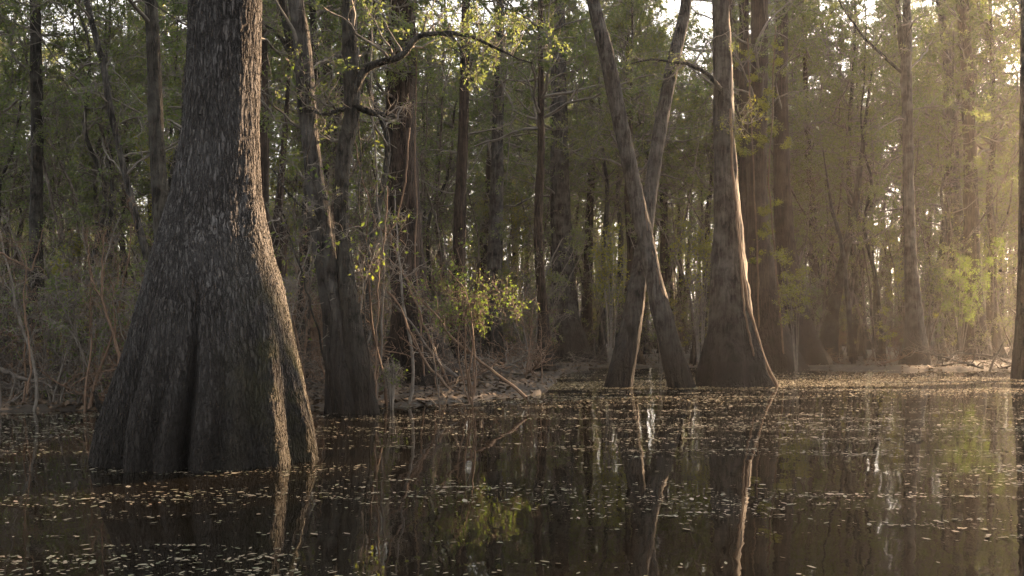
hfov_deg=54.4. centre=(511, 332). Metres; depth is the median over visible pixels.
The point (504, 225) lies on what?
sapling
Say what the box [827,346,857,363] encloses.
brush heap
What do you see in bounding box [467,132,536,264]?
swamp tree
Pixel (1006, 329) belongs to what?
twiggy shrub
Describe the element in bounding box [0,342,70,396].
brush heap
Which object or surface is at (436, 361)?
bare stem
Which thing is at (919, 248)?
swamp tree
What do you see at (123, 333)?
twiggy shrub
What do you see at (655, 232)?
swamp tree
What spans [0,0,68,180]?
swamp tree
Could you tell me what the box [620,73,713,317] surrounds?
swamp tree
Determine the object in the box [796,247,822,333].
sapling
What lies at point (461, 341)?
bare stem
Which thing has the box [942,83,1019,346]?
swamp tree
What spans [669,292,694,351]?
sapling
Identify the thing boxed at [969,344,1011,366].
brush heap
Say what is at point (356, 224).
sapling
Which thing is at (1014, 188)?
swamp tree
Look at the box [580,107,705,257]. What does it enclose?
swamp tree
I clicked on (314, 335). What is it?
twiggy shrub
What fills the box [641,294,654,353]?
sapling
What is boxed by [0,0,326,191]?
swamp tree
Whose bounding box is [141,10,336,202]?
swamp tree
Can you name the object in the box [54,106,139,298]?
swamp tree
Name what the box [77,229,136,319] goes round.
sapling
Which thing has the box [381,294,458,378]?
dead branch
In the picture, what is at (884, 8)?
swamp tree
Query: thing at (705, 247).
leafy bush
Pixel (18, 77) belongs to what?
swamp tree
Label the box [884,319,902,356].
twiggy shrub
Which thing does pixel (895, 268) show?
swamp tree
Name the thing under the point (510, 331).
sapling
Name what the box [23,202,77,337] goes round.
sapling
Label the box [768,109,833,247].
swamp tree
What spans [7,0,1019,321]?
sky
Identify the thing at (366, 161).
swamp tree
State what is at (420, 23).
swamp tree
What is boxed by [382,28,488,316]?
swamp tree
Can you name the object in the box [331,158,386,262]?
swamp tree
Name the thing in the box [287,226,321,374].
bare stem
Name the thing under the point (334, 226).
bare stem
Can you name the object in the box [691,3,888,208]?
swamp tree
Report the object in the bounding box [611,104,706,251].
swamp tree
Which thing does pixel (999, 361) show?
brush heap
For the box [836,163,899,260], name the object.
swamp tree
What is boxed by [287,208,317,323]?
sapling
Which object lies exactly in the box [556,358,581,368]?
brush heap
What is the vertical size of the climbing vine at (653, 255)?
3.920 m
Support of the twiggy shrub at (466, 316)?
on the ground
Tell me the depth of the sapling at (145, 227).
28.01 m
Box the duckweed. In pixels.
[357,371,1023,418]
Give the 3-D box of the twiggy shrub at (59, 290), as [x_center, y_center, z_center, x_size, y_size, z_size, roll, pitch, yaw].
[-7.000,0.201,16.974,1.661,2.812,2.212,0,0,72]
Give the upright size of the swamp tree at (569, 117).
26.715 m
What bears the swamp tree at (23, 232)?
on the ground
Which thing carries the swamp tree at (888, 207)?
on the ground
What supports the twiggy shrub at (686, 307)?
on the ground
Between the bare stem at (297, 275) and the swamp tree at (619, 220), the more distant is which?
the swamp tree at (619, 220)
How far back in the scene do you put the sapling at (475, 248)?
45.05 m
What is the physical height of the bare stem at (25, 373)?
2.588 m
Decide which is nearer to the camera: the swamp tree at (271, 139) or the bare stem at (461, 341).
the bare stem at (461, 341)
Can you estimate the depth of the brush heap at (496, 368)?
26.12 m
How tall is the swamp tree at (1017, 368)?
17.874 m
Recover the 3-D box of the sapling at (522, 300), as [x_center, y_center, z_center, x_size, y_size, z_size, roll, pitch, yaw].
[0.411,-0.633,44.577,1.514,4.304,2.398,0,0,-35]
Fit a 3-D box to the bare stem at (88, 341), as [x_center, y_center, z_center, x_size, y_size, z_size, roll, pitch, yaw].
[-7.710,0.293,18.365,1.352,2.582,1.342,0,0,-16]
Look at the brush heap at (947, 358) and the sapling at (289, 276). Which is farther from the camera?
the brush heap at (947, 358)
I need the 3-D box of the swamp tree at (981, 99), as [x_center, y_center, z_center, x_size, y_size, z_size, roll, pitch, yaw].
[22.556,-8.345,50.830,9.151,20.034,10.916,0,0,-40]
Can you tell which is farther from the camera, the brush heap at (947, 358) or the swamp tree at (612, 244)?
the swamp tree at (612, 244)
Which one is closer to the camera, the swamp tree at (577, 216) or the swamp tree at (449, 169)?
the swamp tree at (449, 169)
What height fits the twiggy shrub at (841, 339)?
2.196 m
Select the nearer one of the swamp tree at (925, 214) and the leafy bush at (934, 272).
the leafy bush at (934, 272)
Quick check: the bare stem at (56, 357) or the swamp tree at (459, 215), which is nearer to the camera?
the bare stem at (56, 357)
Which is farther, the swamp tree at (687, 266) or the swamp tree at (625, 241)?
the swamp tree at (687, 266)
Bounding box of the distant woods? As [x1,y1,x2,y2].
[0,150,1013,341]
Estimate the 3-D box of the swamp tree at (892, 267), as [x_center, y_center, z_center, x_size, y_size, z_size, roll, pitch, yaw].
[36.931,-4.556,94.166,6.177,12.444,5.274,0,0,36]
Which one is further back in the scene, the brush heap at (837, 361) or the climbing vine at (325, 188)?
the brush heap at (837, 361)
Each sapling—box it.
[0,188,47,325]
[0,219,64,315]
[0,228,102,339]
[0,246,31,385]
[0,260,47,341]
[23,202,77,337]
[33,244,95,385]
[55,154,153,299]
[57,231,96,333]
[69,188,123,386]
[77,212,123,364]
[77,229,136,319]
[82,215,129,339]
[98,245,141,293]
[110,213,152,322]
[128,238,141,302]
[270,198,320,320]
[270,210,321,333]
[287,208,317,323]
[287,247,317,311]
[287,264,310,309]
[288,207,386,320]
[292,275,320,350]
[348,192,373,313]
[348,197,431,277]
[348,204,377,359]
[356,249,389,342]
[371,228,390,367]
[373,218,391,331]
[431,252,447,318]
[435,267,476,338]
[466,231,523,352]
[466,283,479,341]
[472,265,503,333]
[485,210,536,367]
[501,238,515,337]
[503,271,532,341]
[506,227,568,374]
[506,286,514,356]
[507,258,551,359]
[515,264,534,353]
[519,217,588,350]
[527,254,601,327]
[530,224,592,344]
[581,240,615,356]
[591,265,663,360]
[592,293,607,336]
[597,243,622,337]
[608,249,650,330]
[624,213,690,365]
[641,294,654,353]
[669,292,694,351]
[683,288,708,344]
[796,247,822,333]
[839,294,861,349]
[865,269,870,323]
[866,269,936,359]
[867,285,902,362]
[874,261,942,340]
[920,262,948,357]
[922,274,956,321]
[924,247,971,350]
[924,297,956,345]
[934,270,956,347]
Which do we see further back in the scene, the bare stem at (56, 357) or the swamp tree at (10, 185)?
the swamp tree at (10, 185)
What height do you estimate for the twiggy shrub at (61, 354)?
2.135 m
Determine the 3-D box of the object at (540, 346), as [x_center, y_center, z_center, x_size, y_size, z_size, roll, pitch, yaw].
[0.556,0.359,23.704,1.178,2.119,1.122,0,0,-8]
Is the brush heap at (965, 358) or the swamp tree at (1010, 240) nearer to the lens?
the brush heap at (965, 358)
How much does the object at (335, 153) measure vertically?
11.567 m
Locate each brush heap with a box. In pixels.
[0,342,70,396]
[0,357,34,371]
[0,362,53,403]
[2,349,74,392]
[24,357,110,400]
[37,344,116,391]
[78,352,121,391]
[295,327,324,397]
[301,336,324,395]
[302,334,415,385]
[303,345,398,390]
[426,353,512,386]
[457,329,544,374]
[460,349,493,379]
[461,338,537,377]
[462,345,534,374]
[506,336,563,375]
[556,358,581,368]
[565,348,597,365]
[575,342,612,360]
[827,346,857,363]
[868,344,924,364]
[894,332,1010,369]
[935,343,976,365]
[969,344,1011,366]
[983,350,1011,369]
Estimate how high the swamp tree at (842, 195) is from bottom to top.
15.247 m
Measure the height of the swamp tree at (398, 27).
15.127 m
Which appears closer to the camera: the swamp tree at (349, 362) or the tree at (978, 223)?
the swamp tree at (349, 362)
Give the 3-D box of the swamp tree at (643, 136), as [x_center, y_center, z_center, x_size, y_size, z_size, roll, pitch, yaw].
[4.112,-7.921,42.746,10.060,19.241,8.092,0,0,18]
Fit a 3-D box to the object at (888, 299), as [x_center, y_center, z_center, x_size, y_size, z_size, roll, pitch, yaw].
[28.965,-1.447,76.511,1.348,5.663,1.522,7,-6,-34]
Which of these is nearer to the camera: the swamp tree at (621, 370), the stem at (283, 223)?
the stem at (283, 223)
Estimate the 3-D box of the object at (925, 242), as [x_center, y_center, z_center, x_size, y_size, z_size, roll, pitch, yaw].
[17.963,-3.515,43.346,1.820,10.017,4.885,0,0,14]
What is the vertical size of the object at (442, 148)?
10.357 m
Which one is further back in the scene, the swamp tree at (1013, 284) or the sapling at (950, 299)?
the swamp tree at (1013, 284)
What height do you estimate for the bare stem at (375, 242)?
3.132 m
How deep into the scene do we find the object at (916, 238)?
40.74 m
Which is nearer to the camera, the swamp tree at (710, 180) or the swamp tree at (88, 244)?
the swamp tree at (710, 180)
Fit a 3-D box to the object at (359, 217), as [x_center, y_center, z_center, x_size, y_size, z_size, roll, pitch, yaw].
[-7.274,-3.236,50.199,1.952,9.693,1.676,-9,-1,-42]
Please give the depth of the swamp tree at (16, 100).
30.13 m
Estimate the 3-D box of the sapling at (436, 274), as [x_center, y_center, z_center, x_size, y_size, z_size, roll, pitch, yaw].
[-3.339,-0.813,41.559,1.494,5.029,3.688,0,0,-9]
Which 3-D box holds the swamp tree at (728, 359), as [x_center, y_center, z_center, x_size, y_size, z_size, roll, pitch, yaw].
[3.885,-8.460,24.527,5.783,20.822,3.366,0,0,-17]
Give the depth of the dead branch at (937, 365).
36.46 m
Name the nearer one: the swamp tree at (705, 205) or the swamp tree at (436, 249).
the swamp tree at (705, 205)
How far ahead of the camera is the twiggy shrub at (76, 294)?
17.17 m
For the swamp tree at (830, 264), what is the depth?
59.23 m
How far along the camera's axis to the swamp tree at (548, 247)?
63.86 m
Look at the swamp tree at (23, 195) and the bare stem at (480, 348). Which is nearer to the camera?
the bare stem at (480, 348)
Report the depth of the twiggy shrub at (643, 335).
52.43 m
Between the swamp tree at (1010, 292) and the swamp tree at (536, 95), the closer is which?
the swamp tree at (536, 95)
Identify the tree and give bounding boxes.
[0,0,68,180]
[0,0,73,112]
[0,0,82,132]
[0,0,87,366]
[0,0,95,161]
[0,0,132,382]
[0,0,177,366]
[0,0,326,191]
[0,1,96,223]
[0,3,26,151]
[0,14,83,321]
[0,17,65,284]
[0,40,28,103]
[0,41,68,228]
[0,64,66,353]
[0,72,73,285]
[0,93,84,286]
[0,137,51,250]
[0,142,56,214]
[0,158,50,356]
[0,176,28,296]
[0,180,56,288]
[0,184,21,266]
[0,185,62,287]
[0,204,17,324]
[2,46,133,311]
[2,60,125,279]
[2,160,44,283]
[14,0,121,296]
[17,19,76,273]
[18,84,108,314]
[24,20,133,288]
[25,1,181,325]
[25,112,128,257]
[26,90,153,319]
[26,202,83,262]
[27,0,150,360]
[28,0,169,363]
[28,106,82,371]
[39,0,341,127]
[43,152,94,289]
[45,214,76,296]
[49,0,184,246]
[53,5,168,315]
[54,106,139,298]
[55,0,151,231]
[58,0,182,268]
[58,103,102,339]
[61,169,133,277]
[63,86,146,273]
[65,182,96,268]
[73,7,384,132]
[77,96,178,305]
[82,0,308,162]
[88,0,318,473]
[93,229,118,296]
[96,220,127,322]
[98,5,186,222]
[103,5,270,200]
[106,6,185,238]
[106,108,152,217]
[124,24,385,171]
[125,26,294,239]
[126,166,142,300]
[128,0,168,238]
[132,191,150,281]
[136,3,292,152]
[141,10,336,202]
[172,58,299,229]
[259,0,373,227]
[260,0,369,310]
[260,0,569,414]
[267,0,486,380]
[268,0,454,229]
[268,7,384,209]
[268,10,386,221]
[269,21,380,234]
[269,49,384,232]
[269,64,328,195]
[269,74,383,218]
[269,83,290,227]
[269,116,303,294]
[269,129,352,313]
[274,0,385,203]
[279,0,495,366]
[280,13,426,312]
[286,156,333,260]
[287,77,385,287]
[294,0,469,382]
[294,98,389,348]
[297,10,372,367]
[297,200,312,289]
[322,80,386,295]
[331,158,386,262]
[339,0,460,385]
[349,99,436,353]
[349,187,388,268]
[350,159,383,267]
[352,0,512,301]
[352,89,472,264]
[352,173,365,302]
[354,0,405,399]
[354,0,518,346]
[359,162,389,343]
[360,12,472,222]
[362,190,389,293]
[369,50,517,228]
[374,100,434,253]
[381,0,616,353]
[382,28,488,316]
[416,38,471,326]
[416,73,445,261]
[416,94,484,228]
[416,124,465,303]
[417,0,534,371]
[417,0,712,371]
[419,156,452,264]
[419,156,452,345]
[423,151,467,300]
[424,68,531,248]
[424,108,481,296]
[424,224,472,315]
[425,180,454,297]
[427,48,581,349]
[427,215,452,286]
[431,32,546,321]
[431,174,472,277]
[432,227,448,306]
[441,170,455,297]
[442,203,476,295]
[443,224,473,297]
[444,189,481,285]
[445,47,550,265]
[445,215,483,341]
[448,0,623,362]
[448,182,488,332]
[451,1,663,256]
[452,0,549,367]
[466,168,532,311]
[466,174,524,287]
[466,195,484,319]
[467,77,546,354]
[467,98,578,342]
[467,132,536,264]
[467,147,533,313]
[468,175,543,353]
[472,0,642,310]
[478,114,549,305]
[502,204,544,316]
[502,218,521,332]
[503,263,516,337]
[505,170,575,325]
[507,43,606,228]
[507,121,581,277]
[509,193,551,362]
[509,248,534,330]
[511,130,617,320]
[513,0,713,314]
[519,105,625,282]
[519,178,586,282]
[520,0,713,363]
[520,2,712,354]
[521,103,616,229]
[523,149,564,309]
[524,196,578,285]
[534,36,643,347]
[543,0,648,360]
[544,0,698,339]
[544,0,711,235]
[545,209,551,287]
[548,104,620,341]
[571,161,692,257]
[571,207,616,344]
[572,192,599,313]
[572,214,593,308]
[573,157,659,341]
[579,0,711,353]
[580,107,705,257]
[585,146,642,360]
[587,0,695,387]
[588,222,630,364]
[593,209,626,291]
[595,110,705,348]
[596,99,713,345]
[600,5,712,352]
[604,0,691,387]
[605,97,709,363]
[609,159,671,272]
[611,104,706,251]
[614,188,703,277]
[617,0,774,387]
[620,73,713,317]
[635,2,772,352]
[637,0,852,183]
[641,0,831,369]
[653,0,944,336]
[655,136,713,343]
[655,174,711,270]
[657,95,713,308]
[658,8,842,215]
[659,75,771,245]
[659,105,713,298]
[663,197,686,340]
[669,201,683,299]
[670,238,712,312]
[671,104,713,322]
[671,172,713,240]
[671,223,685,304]
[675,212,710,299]
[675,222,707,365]
[681,0,853,237]
[684,16,792,216]
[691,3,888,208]
[692,131,773,228]
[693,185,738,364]
[697,128,773,227]
[698,0,834,364]
[699,0,815,254]
[705,0,886,203]
[733,27,854,254]
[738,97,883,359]
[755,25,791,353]
[767,0,944,355]
[767,79,856,273]
[767,130,816,263]
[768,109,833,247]
[770,50,913,311]
[788,0,941,360]
[790,72,872,325]
[790,130,872,303]
[795,92,901,224]
[795,104,842,290]
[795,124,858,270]
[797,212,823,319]
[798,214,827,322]
[800,195,856,327]
[801,148,865,363]
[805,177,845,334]
[808,28,902,362]
[811,14,940,349]
[812,90,903,256]
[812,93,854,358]
[818,0,1019,352]
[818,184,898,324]
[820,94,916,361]
[820,170,891,279]
[822,0,992,365]
[822,205,897,307]
[831,101,897,345]
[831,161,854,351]
[833,28,932,348]
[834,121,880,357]
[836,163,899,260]
[837,0,1009,309]
[840,0,1014,264]
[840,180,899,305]
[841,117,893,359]
[843,0,1020,356]
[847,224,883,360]
[850,90,937,344]
[859,0,1019,338]
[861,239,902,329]
[862,0,1019,211]
[864,50,963,235]
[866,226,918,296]
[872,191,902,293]
[873,92,1018,316]
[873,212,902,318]
[875,226,901,312]
[876,27,1018,322]
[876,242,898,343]
[878,0,1020,357]
[878,169,945,267]
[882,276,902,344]
[883,153,938,279]
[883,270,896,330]
[884,0,1019,359]
[884,23,1014,318]
[884,167,941,267]
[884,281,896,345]
[885,238,923,303]
[887,153,943,306]
[888,0,1019,341]
[890,208,938,302]
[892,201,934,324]
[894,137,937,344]
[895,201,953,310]
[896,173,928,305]
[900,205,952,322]
[912,0,1020,354]
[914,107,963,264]
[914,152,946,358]
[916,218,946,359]
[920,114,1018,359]
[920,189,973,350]
[936,110,1018,309]
[938,135,1013,298]
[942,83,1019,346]
[956,162,1017,289]
[976,0,1023,378]
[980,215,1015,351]
[981,124,1017,273]
[982,117,1018,342]
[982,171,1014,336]
[983,199,1018,346]
[995,167,1017,274]
[999,108,1018,235]
[1001,227,1017,269]
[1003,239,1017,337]
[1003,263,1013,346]
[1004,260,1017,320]
[1005,227,1013,341]
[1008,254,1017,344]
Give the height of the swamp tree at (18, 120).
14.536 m
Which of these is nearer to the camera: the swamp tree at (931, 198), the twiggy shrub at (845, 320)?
the twiggy shrub at (845, 320)
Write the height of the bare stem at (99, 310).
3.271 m
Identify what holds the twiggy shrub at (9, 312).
on the ground
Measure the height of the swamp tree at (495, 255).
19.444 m
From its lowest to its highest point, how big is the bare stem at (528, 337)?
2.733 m
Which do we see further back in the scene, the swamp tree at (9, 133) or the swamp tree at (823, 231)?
the swamp tree at (823, 231)
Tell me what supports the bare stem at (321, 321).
on the ground
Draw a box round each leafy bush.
[280,271,303,327]
[373,354,408,409]
[395,226,541,405]
[668,217,713,362]
[766,245,813,370]
[896,244,957,330]
[936,235,1006,360]
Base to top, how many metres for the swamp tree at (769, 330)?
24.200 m
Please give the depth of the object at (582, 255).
55.68 m
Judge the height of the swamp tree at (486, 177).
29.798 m
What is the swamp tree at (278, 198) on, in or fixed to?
on the ground
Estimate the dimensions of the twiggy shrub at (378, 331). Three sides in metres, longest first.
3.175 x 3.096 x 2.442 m
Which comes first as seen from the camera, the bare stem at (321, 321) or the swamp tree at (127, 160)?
the bare stem at (321, 321)
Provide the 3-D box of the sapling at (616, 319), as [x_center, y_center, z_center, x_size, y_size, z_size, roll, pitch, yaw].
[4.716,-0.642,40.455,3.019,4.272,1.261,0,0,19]
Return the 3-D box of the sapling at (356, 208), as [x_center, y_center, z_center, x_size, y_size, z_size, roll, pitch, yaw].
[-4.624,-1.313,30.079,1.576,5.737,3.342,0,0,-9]
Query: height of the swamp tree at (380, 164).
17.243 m
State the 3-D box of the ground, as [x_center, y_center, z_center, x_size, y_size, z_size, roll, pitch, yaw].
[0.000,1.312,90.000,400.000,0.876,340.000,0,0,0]
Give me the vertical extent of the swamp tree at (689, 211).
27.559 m
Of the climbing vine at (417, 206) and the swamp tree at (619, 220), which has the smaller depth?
the climbing vine at (417, 206)
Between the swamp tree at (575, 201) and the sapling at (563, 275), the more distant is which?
the swamp tree at (575, 201)
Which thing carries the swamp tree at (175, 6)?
on the ground
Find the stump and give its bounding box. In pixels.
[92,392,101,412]
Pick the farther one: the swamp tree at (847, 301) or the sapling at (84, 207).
the swamp tree at (847, 301)
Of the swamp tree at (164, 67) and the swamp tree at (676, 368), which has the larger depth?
the swamp tree at (164, 67)
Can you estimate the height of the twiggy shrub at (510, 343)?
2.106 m
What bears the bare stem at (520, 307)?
on the ground
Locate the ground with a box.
[0,343,1011,411]
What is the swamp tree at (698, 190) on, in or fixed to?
on the ground
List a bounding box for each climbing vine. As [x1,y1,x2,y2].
[281,37,348,410]
[316,109,393,413]
[349,128,419,257]
[374,185,387,397]
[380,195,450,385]
[414,25,424,376]
[645,211,688,371]
[729,108,778,386]
[733,38,768,327]
[735,211,754,355]
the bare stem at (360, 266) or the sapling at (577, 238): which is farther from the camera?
the sapling at (577, 238)
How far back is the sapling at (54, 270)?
20.70 m
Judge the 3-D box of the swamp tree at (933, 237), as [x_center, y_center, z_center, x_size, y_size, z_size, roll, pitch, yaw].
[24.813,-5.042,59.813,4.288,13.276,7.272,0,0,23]
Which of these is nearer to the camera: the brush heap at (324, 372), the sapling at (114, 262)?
the brush heap at (324, 372)
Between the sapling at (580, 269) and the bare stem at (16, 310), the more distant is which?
the sapling at (580, 269)
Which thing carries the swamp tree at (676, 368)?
on the ground
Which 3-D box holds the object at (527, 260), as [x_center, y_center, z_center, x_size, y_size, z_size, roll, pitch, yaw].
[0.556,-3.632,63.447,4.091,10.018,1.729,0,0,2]
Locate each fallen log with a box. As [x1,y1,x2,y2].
[0,356,52,393]
[46,367,112,394]
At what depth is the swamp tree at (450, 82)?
54.57 m
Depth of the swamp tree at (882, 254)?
68.14 m
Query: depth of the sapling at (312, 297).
26.17 m
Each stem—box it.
[0,211,61,411]
[0,231,51,393]
[0,272,59,402]
[0,277,18,410]
[0,315,36,397]
[0,322,19,381]
[2,256,102,403]
[8,273,64,402]
[8,311,55,397]
[14,311,64,399]
[32,308,85,397]
[48,273,116,388]
[58,234,111,410]
[61,287,122,402]
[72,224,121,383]
[75,237,141,407]
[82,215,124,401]
[87,193,152,408]
[268,199,333,410]
[276,230,322,398]
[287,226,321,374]
[289,237,318,364]
[289,263,317,340]
[291,276,323,375]
[293,288,316,349]
[299,315,324,382]
[300,186,367,296]
[306,287,369,351]
[322,265,395,401]
[350,181,408,406]
[353,218,401,374]
[354,223,401,372]
[355,240,396,385]
[357,247,409,343]
[362,318,420,391]
[374,190,444,403]
[398,291,484,409]
[416,325,464,392]
[452,325,477,362]
[460,317,499,377]
[474,324,494,373]
[501,265,541,367]
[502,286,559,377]
[512,263,536,365]
[515,296,557,362]
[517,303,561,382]
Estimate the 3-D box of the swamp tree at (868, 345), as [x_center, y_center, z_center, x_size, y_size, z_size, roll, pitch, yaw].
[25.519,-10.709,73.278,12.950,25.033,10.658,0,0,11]
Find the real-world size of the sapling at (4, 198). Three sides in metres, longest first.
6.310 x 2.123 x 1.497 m
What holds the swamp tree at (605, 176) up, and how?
on the ground
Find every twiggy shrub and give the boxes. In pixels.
[0,274,111,402]
[0,279,25,342]
[0,297,65,398]
[0,313,20,338]
[1,308,99,377]
[1,326,15,378]
[1,326,22,386]
[27,261,142,405]
[31,329,125,386]
[33,243,147,404]
[39,308,129,389]
[64,304,133,366]
[70,297,134,391]
[92,301,130,384]
[292,301,322,371]
[294,298,324,381]
[371,314,456,355]
[383,300,464,344]
[441,295,484,337]
[442,331,483,364]
[476,309,514,340]
[502,309,535,357]
[503,326,557,361]
[597,311,659,362]
[640,317,653,356]
[674,296,706,351]
[681,331,690,353]
[682,325,706,352]
[792,276,825,329]
[818,314,846,328]
[838,324,854,355]
[875,320,902,351]
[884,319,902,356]
[896,313,953,356]
[966,311,1006,358]
[985,287,1015,355]
[998,315,1014,347]
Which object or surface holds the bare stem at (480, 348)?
on the ground
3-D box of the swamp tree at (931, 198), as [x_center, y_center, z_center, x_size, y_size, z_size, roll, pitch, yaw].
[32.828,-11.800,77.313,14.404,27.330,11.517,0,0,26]
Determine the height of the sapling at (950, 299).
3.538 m
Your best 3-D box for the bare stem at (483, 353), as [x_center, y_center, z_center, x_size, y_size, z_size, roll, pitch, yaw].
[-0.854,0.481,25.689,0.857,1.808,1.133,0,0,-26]
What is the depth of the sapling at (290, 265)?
34.16 m
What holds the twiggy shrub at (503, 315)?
on the ground
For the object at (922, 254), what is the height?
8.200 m
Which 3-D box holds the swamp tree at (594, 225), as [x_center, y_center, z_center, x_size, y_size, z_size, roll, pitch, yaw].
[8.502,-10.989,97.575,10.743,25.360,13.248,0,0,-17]
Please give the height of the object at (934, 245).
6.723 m
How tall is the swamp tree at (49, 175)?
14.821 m
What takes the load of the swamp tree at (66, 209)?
on the ground
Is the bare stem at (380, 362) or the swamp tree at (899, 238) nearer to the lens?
the bare stem at (380, 362)
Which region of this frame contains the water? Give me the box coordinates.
[0,358,1023,575]
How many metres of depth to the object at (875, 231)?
65.06 m
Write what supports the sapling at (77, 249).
on the ground
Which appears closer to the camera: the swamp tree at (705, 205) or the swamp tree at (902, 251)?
the swamp tree at (705, 205)
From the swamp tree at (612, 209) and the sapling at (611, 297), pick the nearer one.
the sapling at (611, 297)
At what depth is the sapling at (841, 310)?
45.07 m
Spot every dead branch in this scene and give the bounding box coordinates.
[0,223,78,289]
[77,226,105,295]
[352,241,451,390]
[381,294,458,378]
[385,254,527,399]
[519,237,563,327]
[573,335,613,362]
[914,352,971,366]
[926,336,1013,363]
[975,323,1004,370]
[990,298,1015,314]
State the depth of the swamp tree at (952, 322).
53.98 m
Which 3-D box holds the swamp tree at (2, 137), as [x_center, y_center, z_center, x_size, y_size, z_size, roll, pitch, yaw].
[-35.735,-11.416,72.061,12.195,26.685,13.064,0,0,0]
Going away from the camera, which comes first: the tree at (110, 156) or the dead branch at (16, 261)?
the dead branch at (16, 261)
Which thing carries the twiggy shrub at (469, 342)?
on the ground
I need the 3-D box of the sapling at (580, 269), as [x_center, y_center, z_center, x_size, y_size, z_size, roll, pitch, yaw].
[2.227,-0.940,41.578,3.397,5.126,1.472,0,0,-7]
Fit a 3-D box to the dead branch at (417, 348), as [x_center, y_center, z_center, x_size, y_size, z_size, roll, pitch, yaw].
[-1.875,-0.350,17.817,1.084,2.707,2.353,0,0,-38]
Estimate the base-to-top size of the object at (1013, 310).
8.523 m
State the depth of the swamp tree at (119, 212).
65.96 m
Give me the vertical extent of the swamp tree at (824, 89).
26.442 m
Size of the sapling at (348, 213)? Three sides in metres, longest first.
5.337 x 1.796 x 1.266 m
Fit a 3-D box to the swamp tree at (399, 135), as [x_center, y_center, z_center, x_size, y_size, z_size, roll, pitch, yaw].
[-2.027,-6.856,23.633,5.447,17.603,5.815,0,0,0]
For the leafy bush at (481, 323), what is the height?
3.184 m
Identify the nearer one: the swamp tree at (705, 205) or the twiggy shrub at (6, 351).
the twiggy shrub at (6, 351)
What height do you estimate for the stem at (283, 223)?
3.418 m
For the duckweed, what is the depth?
24.46 m
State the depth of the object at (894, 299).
85.69 m
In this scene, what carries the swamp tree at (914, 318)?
on the ground
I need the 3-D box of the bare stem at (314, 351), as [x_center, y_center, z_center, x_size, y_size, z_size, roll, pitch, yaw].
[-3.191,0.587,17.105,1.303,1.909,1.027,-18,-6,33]
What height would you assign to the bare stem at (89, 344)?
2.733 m
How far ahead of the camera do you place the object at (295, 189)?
34.28 m
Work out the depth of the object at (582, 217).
45.45 m
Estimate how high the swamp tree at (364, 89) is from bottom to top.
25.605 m
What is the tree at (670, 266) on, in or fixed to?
on the ground
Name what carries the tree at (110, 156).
on the ground
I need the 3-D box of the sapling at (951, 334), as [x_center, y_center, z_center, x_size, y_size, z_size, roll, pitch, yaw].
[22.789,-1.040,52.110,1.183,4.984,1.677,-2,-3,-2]
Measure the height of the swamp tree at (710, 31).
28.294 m
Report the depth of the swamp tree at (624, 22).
39.19 m
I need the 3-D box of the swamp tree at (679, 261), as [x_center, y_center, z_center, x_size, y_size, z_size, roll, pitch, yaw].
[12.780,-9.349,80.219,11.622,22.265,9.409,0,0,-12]
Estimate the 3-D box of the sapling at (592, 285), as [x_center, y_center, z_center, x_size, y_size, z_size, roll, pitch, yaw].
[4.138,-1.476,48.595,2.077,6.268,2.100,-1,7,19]
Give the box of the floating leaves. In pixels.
[0,368,1023,575]
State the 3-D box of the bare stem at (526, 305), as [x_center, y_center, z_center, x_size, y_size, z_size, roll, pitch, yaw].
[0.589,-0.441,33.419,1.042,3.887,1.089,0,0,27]
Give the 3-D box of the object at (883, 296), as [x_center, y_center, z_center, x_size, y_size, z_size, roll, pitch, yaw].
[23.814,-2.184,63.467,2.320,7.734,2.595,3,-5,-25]
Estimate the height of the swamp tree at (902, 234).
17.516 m
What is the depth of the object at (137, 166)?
40.91 m

